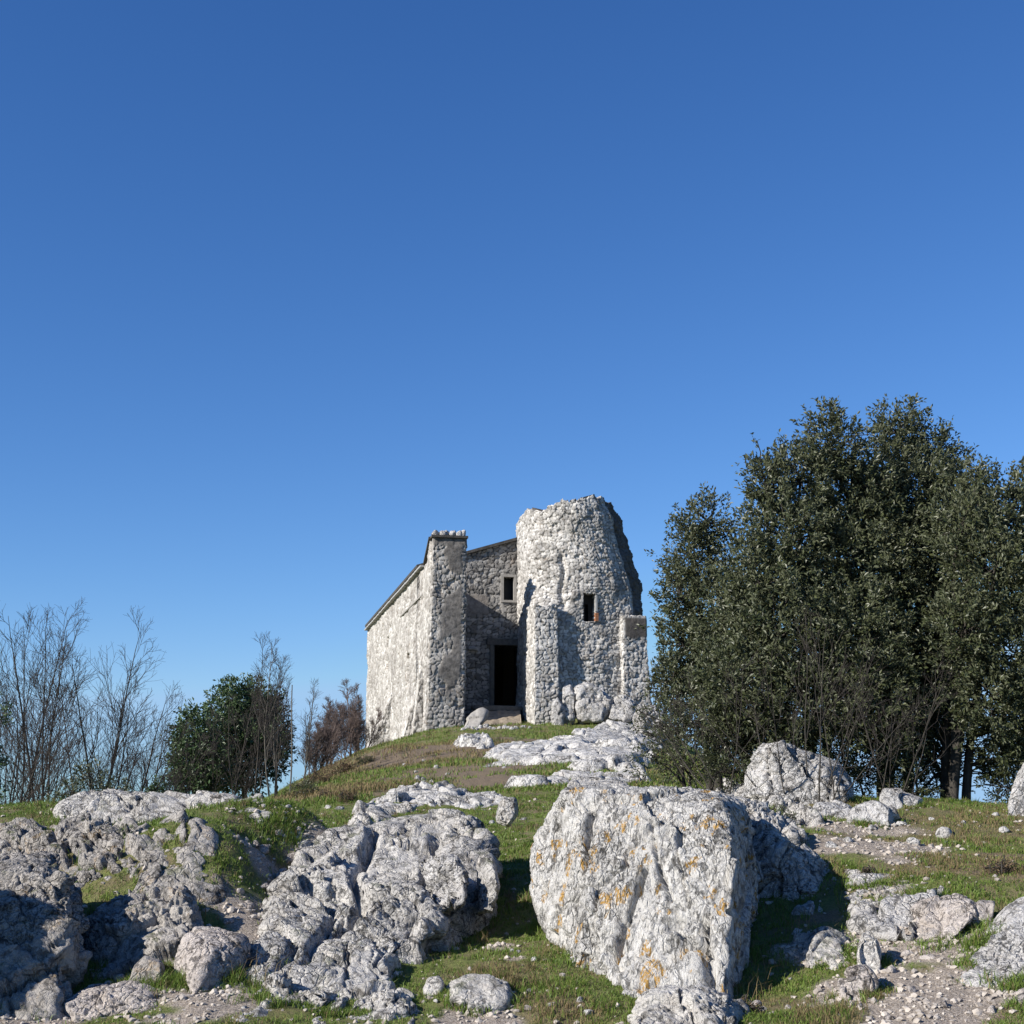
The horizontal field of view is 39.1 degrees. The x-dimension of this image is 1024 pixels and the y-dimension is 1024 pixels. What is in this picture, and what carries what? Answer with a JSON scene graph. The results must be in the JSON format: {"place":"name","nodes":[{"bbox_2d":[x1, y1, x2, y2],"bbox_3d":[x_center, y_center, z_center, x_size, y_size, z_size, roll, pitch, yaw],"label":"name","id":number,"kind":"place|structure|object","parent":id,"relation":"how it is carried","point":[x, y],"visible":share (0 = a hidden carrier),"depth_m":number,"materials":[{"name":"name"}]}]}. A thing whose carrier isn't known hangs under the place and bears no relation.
{"place":"outdoors","nodes":[
{"label":"outdoors","id":0,"kind":"place"},
{"bbox_2d":[0,719,1023,1023],"bbox_3d":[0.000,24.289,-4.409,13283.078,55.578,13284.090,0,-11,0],"label":"ground","id":1,"kind":"structure","parent":0,"point":[828,905],"depth_m":12.02,"materials":[{"name":"soil"}]},
{"bbox_2d":[0,692,14,804],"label":"shrub","id":2,"kind":"object","parent":1,"relation":"on","point":[6,758],"visible":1,"depth_m":21.83,"materials":[{"name":"brown plant"}]},
{"bbox_2d":[0,669,46,804],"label":"bare tree","id":3,"kind":"object","parent":1,"relation":"on","point":[16,741],"visible":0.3,"depth_m":30.46,"materials":[{"name":"brown plant"}]},
{"bbox_2d":[0,672,77,804],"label":"bare tree","id":4,"kind":"object","parent":1,"relation":"on","point":[30,763],"visible":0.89,"depth_m":25.71,"materials":[{"name":"brown plant"}]},
{"bbox_2d":[0,851,92,1021],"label":"rock outcrop","id":5,"kind":"object","parent":1,"relation":"on","point":[44,923],"visible":0.98,"depth_m":10.50,"materials":[{"name":"stone"}]},
{"bbox_2d":[1,607,106,800],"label":"bare tree","id":6,"kind":"object","parent":1,"relation":"on","point":[55,707],"visible":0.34,"depth_m":32.23,"materials":[{"name":"brown plant"}]},
{"bbox_2d":[0,603,108,802],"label":"bare tree","id":7,"kind":"object","parent":1,"relation":"on","point":[40,693],"visible":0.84,"depth_m":27.34,"materials":[{"name":"brown plant"}]},
{"bbox_2d":[0,597,127,802],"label":"bare tree","id":8,"kind":"object","parent":1,"relation":"on","point":[24,673],"visible":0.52,"depth_m":28.57,"materials":[{"name":"brown plant"}]},
{"bbox_2d":[36,640,156,791],"bbox_3d":[-8.032,5.016,27.936,1.656,4.852,3.606,-1,-12,5],"label":"bare tree","id":9,"kind":"object","parent":1,"relation":"on","point":[121,719],"visible":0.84,"depth_m":28.25,"materials":[{"name":"brown plant"}]},
{"bbox_2d":[25,606,171,791],"bbox_3d":[-8.432,4.933,29.551,3.059,6.258,3.054,7,-14,-32],"label":"bare tree","id":10,"kind":"object","parent":1,"relation":"on","point":[123,693],"visible":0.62,"depth_m":29.99,"materials":[{"name":"brown plant"}]},
{"bbox_2d":[43,755,162,799],"bbox_3d":[-6.908,5.184,24.489,2.167,2.093,0.814,0,-11,0],"label":"shrub","id":11,"kind":"object","parent":1,"relation":"on","point":[74,788],"visible":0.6,"depth_m":24.55,"materials":[{"name":"grey plant"}]},
{"bbox_2d":[63,980,159,1018],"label":"rock","id":12,"kind":"object","parent":1,"relation":"on","point":[100,1000],"visible":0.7,"depth_m":10.06,"materials":[{"name":"stone"}]},
{"bbox_2d":[0,813,228,905],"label":"rock ledge","id":13,"kind":"object","parent":1,"relation":"on","point":[98,843],"visible":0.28,"depth_m":12.97,"materials":[{"name":"stone"}]},
{"bbox_2d":[58,820,178,895],"bbox_3d":[-3.839,3.311,13.179,1.243,0.942,3.226,7,-13,-30],"label":"rock outcrop","id":14,"kind":"object","parent":1,"relation":"on","point":[137,845],"visible":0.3,"depth_m":12.65,"materials":[{"name":"stone"}]},
{"bbox_2d":[52,788,193,823],"bbox_3d":[-4.385,3.362,16.334,1.838,0.472,1.325,0,-11,0],"label":"rock ledge","id":15,"kind":"object","parent":1,"relation":"on","point":[112,804],"visible":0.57,"depth_m":16.02,"materials":[{"name":"stone"}]},
{"bbox_2d":[81,884,203,979],"bbox_3d":[-3.021,3.518,11.623,1.057,0.988,1.834,4,-12,-18],"label":"boulder","id":16,"kind":"object","parent":1,"relation":"on","point":[130,929],"visible":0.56,"depth_m":11.42,"materials":[{"name":"stone"}]},
{"bbox_2d":[128,955,164,985],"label":"rock","id":17,"kind":"object","parent":1,"relation":"on","point":[145,965],"visible":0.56,"depth_m":10.52,"materials":[{"name":"stone"}]},
{"bbox_2d":[113,682,195,791],"bbox_3d":[-7.787,5.848,30.758,1.995,4.512,2.255,-7,-13,31],"label":"bare tree","id":18,"kind":"object","parent":1,"relation":"on","point":[143,775],"visible":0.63,"depth_m":30.85,"materials":[{"name":"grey plant"}]},
{"bbox_2d":[140,772,181,792],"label":"shrub","id":19,"kind":"object","parent":1,"relation":"on","point":[151,788],"visible":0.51,"depth_m":26.49,"materials":[{"name":"green plant"}]},
{"bbox_2d":[114,708,218,792],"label":"bare tree","id":20,"kind":"object","parent":1,"relation":"on","point":[174,767],"visible":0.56,"depth_m":32.52,"materials":[{"name":"grey plant"}]},
{"bbox_2d":[159,808,218,856],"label":"rock outcrop","id":21,"kind":"object","parent":1,"relation":"on","point":[203,838],"visible":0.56,"depth_m":12.87,"materials":[{"name":"stone"}]},
{"bbox_2d":[155,694,239,793],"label":"evergreen tree","id":22,"kind":"object","parent":1,"relation":"on","point":[194,714],"visible":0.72,"depth_m":34.94,"materials":[{"name":"green plant"}]},
{"bbox_2d":[172,926,250,991],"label":"boulder","id":23,"kind":"object","parent":1,"relation":"on","point":[206,956],"visible":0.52,"depth_m":10.59,"materials":[{"name":"stone"}]},
{"bbox_2d":[185,790,241,808],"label":"rock","id":24,"kind":"object","parent":1,"relation":"on","point":[202,796],"visible":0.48,"depth_m":15.66,"materials":[{"name":"stone"}]},
{"bbox_2d":[199,694,254,797],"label":"bare tree","id":25,"kind":"object","parent":1,"relation":"on","point":[213,742],"visible":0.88,"depth_m":34.54,"materials":[{"name":"grey plant"}]},
{"bbox_2d":[219,673,265,797],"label":"bare tree","id":26,"kind":"object","parent":1,"relation":"on","point":[251,768],"visible":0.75,"depth_m":33.68,"materials":[{"name":"brown plant"}]},
{"bbox_2d":[191,672,298,798],"bbox_3d":[-7.022,6.670,37.289,3.164,5.156,2.498,6,-13,-26],"label":"evergreen tree","id":27,"kind":"object","parent":1,"relation":"on","point":[241,692],"visible":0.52,"depth_m":37.23,"materials":[{"name":"green plant"}]},
{"bbox_2d":[238,631,299,794],"bbox_3d":[-5.598,4.882,32.735,1.314,4.365,1.120,10,-15,-40],"label":"bare tree","id":28,"kind":"object","parent":1,"relation":"on","point":[259,718],"visible":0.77,"depth_m":32.70,"materials":[{"name":"grey plant"}]},
{"bbox_2d":[246,636,301,796],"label":"bare tree","id":29,"kind":"object","parent":1,"relation":"on","point":[269,710],"visible":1,"depth_m":31.36,"materials":[{"name":"brown plant"}]},
{"bbox_2d":[238,793,311,848],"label":"rock","id":30,"kind":"object","parent":1,"relation":"on","point":[305,843],"visible":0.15,"depth_m":14.07,"materials":[{"name":"stone"}]},
{"bbox_2d":[262,653,305,795],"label":"bare tree","id":31,"kind":"object","parent":1,"relation":"on","point":[287,730],"visible":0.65,"depth_m":33.73,"materials":[{"name":"grey plant"}]},
{"bbox_2d":[261,972,338,1008],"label":"rock","id":32,"kind":"object","parent":1,"relation":"on","point":[319,997],"visible":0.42,"depth_m":10.19,"materials":[{"name":"stone"}]},
{"bbox_2d":[283,776,320,797],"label":"shrub","id":33,"kind":"object","parent":1,"relation":"on","point":[312,787],"visible":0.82,"depth_m":25.74,"materials":[{"name":"green plant"}]},
{"bbox_2d":[295,678,325,784],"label":"bare tree","id":34,"kind":"object","parent":1,"relation":"on","point":[307,747],"visible":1,"depth_m":35.38,"materials":[{"name":"brown plant"}]},
{"bbox_2d":[301,766,332,783],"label":"shrub","id":35,"kind":"object","parent":1,"relation":"on","point":[314,773],"visible":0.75,"depth_m":29.51,"materials":[{"name":"brown plant"}]},
{"bbox_2d":[300,709,345,775],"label":"bare bush","id":36,"kind":"object","parent":1,"relation":"on","point":[326,737],"visible":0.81,"depth_m":45.25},
{"bbox_2d":[232,971,417,1023],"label":"rock outcrop","id":37,"kind":"object","parent":1,"relation":"on","point":[403,1010],"visible":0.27,"depth_m":9.84,"materials":[{"name":"stone"}]},
{"bbox_2d":[312,696,358,764],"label":"bare bush","id":38,"kind":"object","parent":1,"relation":"on","point":[326,719],"visible":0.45,"depth_m":47.47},
{"bbox_2d":[325,753,357,775],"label":"shrub","id":39,"kind":"object","parent":1,"relation":"on","point":[346,766],"visible":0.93,"depth_m":35.60,"materials":[{"name":"brown plant"}]},
{"bbox_2d":[325,679,369,758],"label":"bare tree","id":40,"kind":"object","parent":1,"relation":"on","point":[355,723],"visible":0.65,"depth_m":49.36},
{"bbox_2d":[311,939,393,997],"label":"rock","id":41,"kind":"object","parent":1,"relation":"on","point":[357,963],"visible":0.54,"depth_m":10.77,"materials":[{"name":"stone"}]},
{"bbox_2d":[345,707,385,751],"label":"bare bush","id":42,"kind":"object","parent":1,"relation":"on","point":[372,734],"visible":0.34,"depth_m":53.52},
{"bbox_2d":[330,978,415,1015],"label":"rock","id":43,"kind":"object","parent":1,"relation":"on","point":[376,993],"visible":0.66,"depth_m":10.15,"materials":[{"name":"stone"}]},
{"bbox_2d":[244,814,503,994],"bbox_3d":[-1.216,3.755,12.240,2.286,2.300,5.526,0,-11,0],"label":"rock outcrop","id":44,"kind":"object","parent":1,"relation":"on","point":[363,883],"visible":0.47,"depth_m":12.37,"materials":[{"name":"stone"}]},
{"bbox_2d":[419,853,468,914],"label":"rock","id":45,"kind":"object","parent":44,"relation":"on","point":[445,877],"visible":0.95,"depth_m":12.55,"materials":[{"name":"stone"}]},
{"bbox_2d":[476,854,499,913],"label":"rock","id":46,"kind":"object","parent":44,"relation":"on","point":[488,885],"visible":1,"depth_m":12.36,"materials":[{"name":"stone"}]},
{"bbox_2d":[347,800,413,824],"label":"rock outcrop","id":47,"kind":"object","parent":1,"relation":"on","point":[362,811],"visible":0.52,"depth_m":20.20,"materials":[{"name":"stone"}]},
{"bbox_2d":[423,976,444,995],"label":"rock","id":48,"kind":"object","parent":1,"relation":"on","point":[433,984],"visible":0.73,"depth_m":10.45,"materials":[{"name":"stone"}]},
{"bbox_2d":[367,780,506,809],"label":"rock outcrop","id":49,"kind":"object","parent":1,"relation":"on","point":[444,792],"visible":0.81,"depth_m":22.39,"materials":[{"name":"stone"}]},
{"bbox_2d":[404,808,484,856],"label":"rock outcrop","id":50,"kind":"object","parent":1,"relation":"on","point":[461,823],"visible":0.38,"depth_m":14.38,"materials":[{"name":"stone"}]},
{"bbox_2d":[453,732,494,748],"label":"rock outcrop","id":51,"kind":"object","parent":1,"relation":"on","point":[478,740],"visible":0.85,"depth_m":36.76,"materials":[{"name":"stone"}]},
{"bbox_2d":[462,707,488,727],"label":"rock","id":52,"kind":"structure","parent":1,"relation":"on","point":[477,717],"depth_m":48.74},
{"bbox_2d":[446,974,512,1013],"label":"rock","id":53,"kind":"object","parent":1,"relation":"on","point":[493,993],"visible":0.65,"depth_m":10.18,"materials":[{"name":"stone"}]},
{"bbox_2d":[474,710,520,724],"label":"earth ramp","id":54,"kind":"structure","parent":1,"relation":"on","point":[501,716],"depth_m":50.62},
{"bbox_2d":[471,705,522,710],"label":"step","id":55,"kind":"object","parent":54,"relation":"on","point":[497,707],"visible":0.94,"depth_m":51.44,"materials":[{"name":"stone"}]},
{"bbox_2d":[267,720,742,806],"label":"hill grass","id":56,"kind":"structure","parent":1,"relation":"on","point":[418,765],"depth_m":29.05,"materials":[{"name":"plant"}]},
{"bbox_2d":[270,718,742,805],"bbox_3d":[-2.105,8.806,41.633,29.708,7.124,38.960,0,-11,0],"label":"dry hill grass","id":57,"kind":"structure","parent":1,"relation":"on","point":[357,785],"depth_m":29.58,"materials":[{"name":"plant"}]},
{"bbox_2d":[496,797,517,826],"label":"rock","id":58,"kind":"object","parent":1,"relation":"on","point":[507,812],"visible":1,"depth_m":16.55,"materials":[{"name":"stone"}]},
{"bbox_2d":[364,494,651,747],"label":"ruined church","id":59,"kind":"structure","parent":1,"relation":"on","point":[538,613],"depth_m":51.88,"materials":[{"name":"stone"}]},
{"bbox_2d":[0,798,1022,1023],"bbox_3d":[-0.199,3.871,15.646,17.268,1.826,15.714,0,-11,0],"label":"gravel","id":60,"kind":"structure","parent":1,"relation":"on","point":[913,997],"depth_m":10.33,"materials":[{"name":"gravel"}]},
{"bbox_2d":[0,779,1023,1023],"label":"grass","id":61,"kind":"structure","parent":1,"relation":"on","point":[178,979],"depth_m":11.69,"materials":[{"name":"plant"}]},
{"bbox_2d":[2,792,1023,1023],"bbox_3d":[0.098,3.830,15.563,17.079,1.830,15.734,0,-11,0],"label":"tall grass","id":62,"kind":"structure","parent":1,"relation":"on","point":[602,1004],"depth_m":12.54,"materials":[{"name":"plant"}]},
{"bbox_2d":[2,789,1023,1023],"bbox_3d":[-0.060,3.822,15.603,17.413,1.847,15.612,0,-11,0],"label":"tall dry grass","id":63,"kind":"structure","parent":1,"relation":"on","point":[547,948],"depth_m":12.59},
{"bbox_2d":[231,818,865,1005],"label":"dry stalks","id":64,"kind":"object","parent":1,"relation":"on","point":[569,964],"visible":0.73,"depth_m":10.46,"materials":[{"name":"brown plant"}]},
{"bbox_2d":[551,697,564,725],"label":"rock","id":65,"kind":"object","parent":1,"relation":"on","point":[558,711],"visible":0.96,"depth_m":48.29,"materials":[{"name":"stone"}]},
{"bbox_2d":[562,684,574,724],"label":"rock","id":66,"kind":"object","parent":1,"relation":"on","point":[568,697],"visible":0.94,"depth_m":48.62,"materials":[{"name":"stone"}]},
{"bbox_2d":[484,719,666,787],"bbox_3d":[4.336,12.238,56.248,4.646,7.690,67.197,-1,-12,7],"label":"rock outcrop","id":67,"kind":"object","parent":1,"relation":"on","point":[606,744],"visible":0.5,"depth_m":28.76,"materials":[{"name":"stone"}]},
{"bbox_2d":[606,694,635,721],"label":"rock","id":68,"kind":"object","parent":67,"relation":"on","point":[617,714],"visible":0.83,"depth_m":48.41,"materials":[{"name":"stone"}]},
{"bbox_2d":[632,704,664,735],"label":"rock","id":69,"kind":"object","parent":67,"relation":"on","point":[636,723],"visible":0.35,"depth_m":46.27,"materials":[{"name":"stone"}]},
{"bbox_2d":[573,682,612,724],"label":"rock","id":70,"kind":"object","parent":1,"relation":"on","point":[593,703],"visible":1,"depth_m":48.53,"materials":[{"name":"stone"}]},
{"bbox_2d":[567,776,630,786],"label":"rock","id":71,"kind":"object","parent":1,"relation":"on","point":[583,779],"visible":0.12,"depth_m":14.44,"materials":[{"name":"stone"}]},
{"bbox_2d":[529,782,763,997],"bbox_3d":[1.163,3.194,11.554,2.038,2.057,3.350,0,-11,0],"label":"boulder","id":72,"kind":"object","parent":1,"relation":"on","point":[637,890],"visible":0.78,"depth_m":11.17,"materials":[{"name":"stone"}]},
{"bbox_2d":[627,983,744,1023],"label":"rock","id":73,"kind":"object","parent":1,"relation":"on","point":[698,1003],"visible":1,"depth_m":9.41,"materials":[{"name":"stone"}]},
{"bbox_2d":[619,673,758,792],"bbox_3d":[2.378,3.106,19.229,1.916,1.934,1.527,0,-11,0],"label":"shrub","id":74,"kind":"object","parent":1,"relation":"on","point":[715,761],"visible":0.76,"depth_m":19.15,"materials":[{"name":"green plant"}]},
{"bbox_2d":[612,652,784,793],"bbox_3d":[2.348,2.753,18.161,2.162,2.065,1.091,-4,-12,20],"label":"bare shrub","id":75,"kind":"object","parent":1,"relation":"on","point":[668,746],"visible":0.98,"depth_m":18.24,"materials":[{"name":"brown plant"}]},
{"bbox_2d":[635,481,764,790],"bbox_3d":[3.103,1.975,22.268,2.398,5.128,2.328,0,-11,0],"label":"holm oak tree","id":76,"kind":"object","parent":1,"relation":"on","point":[703,539],"visible":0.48,"depth_m":22.42,"materials":[{"name":"green plant"}]},
{"bbox_2d":[671,606,850,794],"bbox_3d":[2.947,2.456,17.994,2.199,2.642,2.468,5,-13,-25],"label":"bare shrub","id":77,"kind":"object","parent":1,"relation":"on","point":[795,716],"visible":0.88,"depth_m":17.69,"materials":[{"name":"brown plant"}]},
{"bbox_2d":[715,778,824,826],"bbox_3d":[3.310,4.028,20.001,1.329,0.800,9.868,-1,-12,7],"label":"rock outcrop","id":78,"kind":"object","parent":1,"relation":"on","point":[807,816],"visible":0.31,"depth_m":15.79,"materials":[{"name":"stone"}]},
{"bbox_2d":[735,795,807,847],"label":"rock","id":79,"kind":"object","parent":1,"relation":"on","point":[788,828],"visible":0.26,"depth_m":13.86,"materials":[{"name":"stone"}]},
{"bbox_2d":[708,687,857,791],"bbox_3d":[3.739,3.272,20.075,2.208,1.817,1.240,0,-11,0],"label":"shrub","id":80,"kind":"object","parent":1,"relation":"on","point":[741,783],"visible":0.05,"depth_m":19.86,"materials":[{"name":"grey plant"}]},
{"bbox_2d":[749,814,829,900],"bbox_3d":[2.337,3.640,12.760,1.210,1.984,1.651,0,-11,0],"label":"rock ledge","id":81,"kind":"object","parent":1,"relation":"on","point":[789,867],"visible":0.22,"depth_m":12.54,"materials":[{"name":"stone"}]},
{"bbox_2d":[741,740,853,804],"bbox_3d":[3.541,3.371,17.845,1.362,1.066,1.304,-3,-12,14],"label":"boulder","id":82,"kind":"object","parent":1,"relation":"on","point":[764,775],"visible":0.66,"depth_m":17.47,"materials":[{"name":"stone"}]},
{"bbox_2d":[791,900,821,950],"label":"rock outcrop","id":83,"kind":"object","parent":1,"relation":"on","point":[797,910],"visible":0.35,"depth_m":11.81,"materials":[{"name":"stone"}]},
{"bbox_2d":[681,396,952,784],"bbox_3d":[4.155,1.096,20.170,3.762,6.084,3.317,0,-11,0],"label":"holm oak tree","id":84,"kind":"object","parent":1,"relation":"on","point":[795,580],"visible":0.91,"depth_m":19.60,"materials":[{"name":"green plant"}]},
{"bbox_2d":[805,926,846,969],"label":"rock","id":85,"kind":"object","parent":1,"relation":"on","point":[823,942],"visible":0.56,"depth_m":10.94,"materials":[{"name":"stone"}]},
{"bbox_2d":[813,800,851,820],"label":"rock","id":86,"kind":"object","parent":1,"relation":"on","point":[839,809],"visible":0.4,"depth_m":15.73,"materials":[{"name":"stone"}]},
{"bbox_2d":[837,964,878,1000],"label":"rock","id":87,"kind":"object","parent":1,"relation":"on","point":[860,976],"visible":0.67,"depth_m":9.89,"materials":[{"name":"stone"}]},
{"bbox_2d":[788,606,932,801],"bbox_3d":[4.084,2.357,17.231,1.420,2.515,1.751,-11,-16,42],"label":"bare shrub","id":88,"kind":"object","parent":1,"relation":"on","point":[847,734],"visible":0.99,"depth_m":17.34,"materials":[{"name":"brown plant"}]},
{"bbox_2d":[856,931,881,970],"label":"rock","id":89,"kind":"object","parent":1,"relation":"on","point":[869,952],"visible":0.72,"depth_m":10.50,"materials":[{"name":"stone"}]},
{"bbox_2d":[846,800,899,826],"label":"rock","id":90,"kind":"object","parent":1,"relation":"on","point":[874,810],"visible":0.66,"depth_m":15.37,"materials":[{"name":"stone"}]},
{"bbox_2d":[845,869,943,940],"bbox_3d":[3.156,3.286,11.864,0.897,0.608,1.719,-3,-12,13],"label":"rock","id":91,"kind":"object","parent":1,"relation":"on","point":[890,917],"visible":0.62,"depth_m":11.52,"materials":[{"name":"stone"}]},
{"bbox_2d":[822,641,971,793],"bbox_3d":[4.797,2.701,17.655,1.576,2.027,2.226,4,-12,-17],"label":"bare shrub","id":92,"kind":"object","parent":1,"relation":"on","point":[891,741],"visible":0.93,"depth_m":17.81,"materials":[{"name":"brown plant"}]},
{"bbox_2d":[879,788,922,808],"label":"rock","id":93,"kind":"object","parent":1,"relation":"on","point":[896,797],"visible":0.61,"depth_m":16.80,"materials":[{"name":"stone"}]},
{"bbox_2d":[811,689,1019,804],"bbox_3d":[5.887,3.193,19.916,3.635,2.013,2.254,0,-11,0],"label":"shrub","id":94,"kind":"object","parent":1,"relation":"on","point":[924,775],"visible":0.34,"depth_m":19.38,"materials":[{"name":"green plant"}]},
{"bbox_2d":[864,880,976,958],"bbox_3d":[3.263,3.282,11.499,1.020,0.662,2.005,0,-11,0],"label":"rock outcrop","id":95,"kind":"object","parent":1,"relation":"on","point":[879,889],"visible":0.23,"depth_m":11.96,"materials":[{"name":"stone"}]},
{"bbox_2d":[842,392,1000,797],"bbox_3d":[5.981,1.176,21.106,2.971,6.519,2.700,0,-11,0],"label":"holm oak tree","id":96,"kind":"object","parent":1,"relation":"on","point":[914,447],"visible":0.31,"depth_m":21.21,"materials":[{"name":"green plant"}]},
{"bbox_2d":[910,893,976,948],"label":"rock","id":97,"kind":"object","parent":1,"relation":"on","point":[945,915],"visible":0.59,"depth_m":11.13,"materials":[{"name":"stone"}]},
{"bbox_2d":[909,450,1023,800],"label":"holm oak tree","id":98,"kind":"object","parent":1,"relation":"on","point":[983,611],"visible":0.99,"depth_m":19.09,"materials":[{"name":"green plant"}]},
{"bbox_2d":[972,900,994,926],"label":"rock","id":99,"kind":"object","parent":1,"relation":"on","point":[984,909],"visible":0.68,"depth_m":11.05,"materials":[{"name":"stone"}]},
{"bbox_2d":[959,896,1023,992],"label":"boulder","id":100,"kind":"object","parent":1,"relation":"on","point":[1002,950],"visible":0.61,"depth_m":10.30,"materials":[{"name":"stone"}]},
{"bbox_2d":[980,851,1023,875],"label":"shrub","id":101,"kind":"object","parent":1,"relation":"on","point":[1001,867],"visible":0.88,"depth_m":12.25,"materials":[{"name":"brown plant"}]},
{"bbox_2d":[1007,763,1023,815],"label":"boulder","id":102,"kind":"object","parent":1,"relation":"on","point":[1015,806],"visible":0.91,"depth_m":16.32,"materials":[{"name":"stone"}]},
{"bbox_2d":[0,0,1023,802],"label":"sky","id":103,"kind":"structure","parent":0,"point":[295,295],"materials":[{"name":"blue"}]},
{"bbox_2d":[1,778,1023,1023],"bbox_3d":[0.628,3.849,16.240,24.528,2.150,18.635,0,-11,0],"label":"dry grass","id":104,"kind":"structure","parent":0,"point":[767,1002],"depth_m":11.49,"materials":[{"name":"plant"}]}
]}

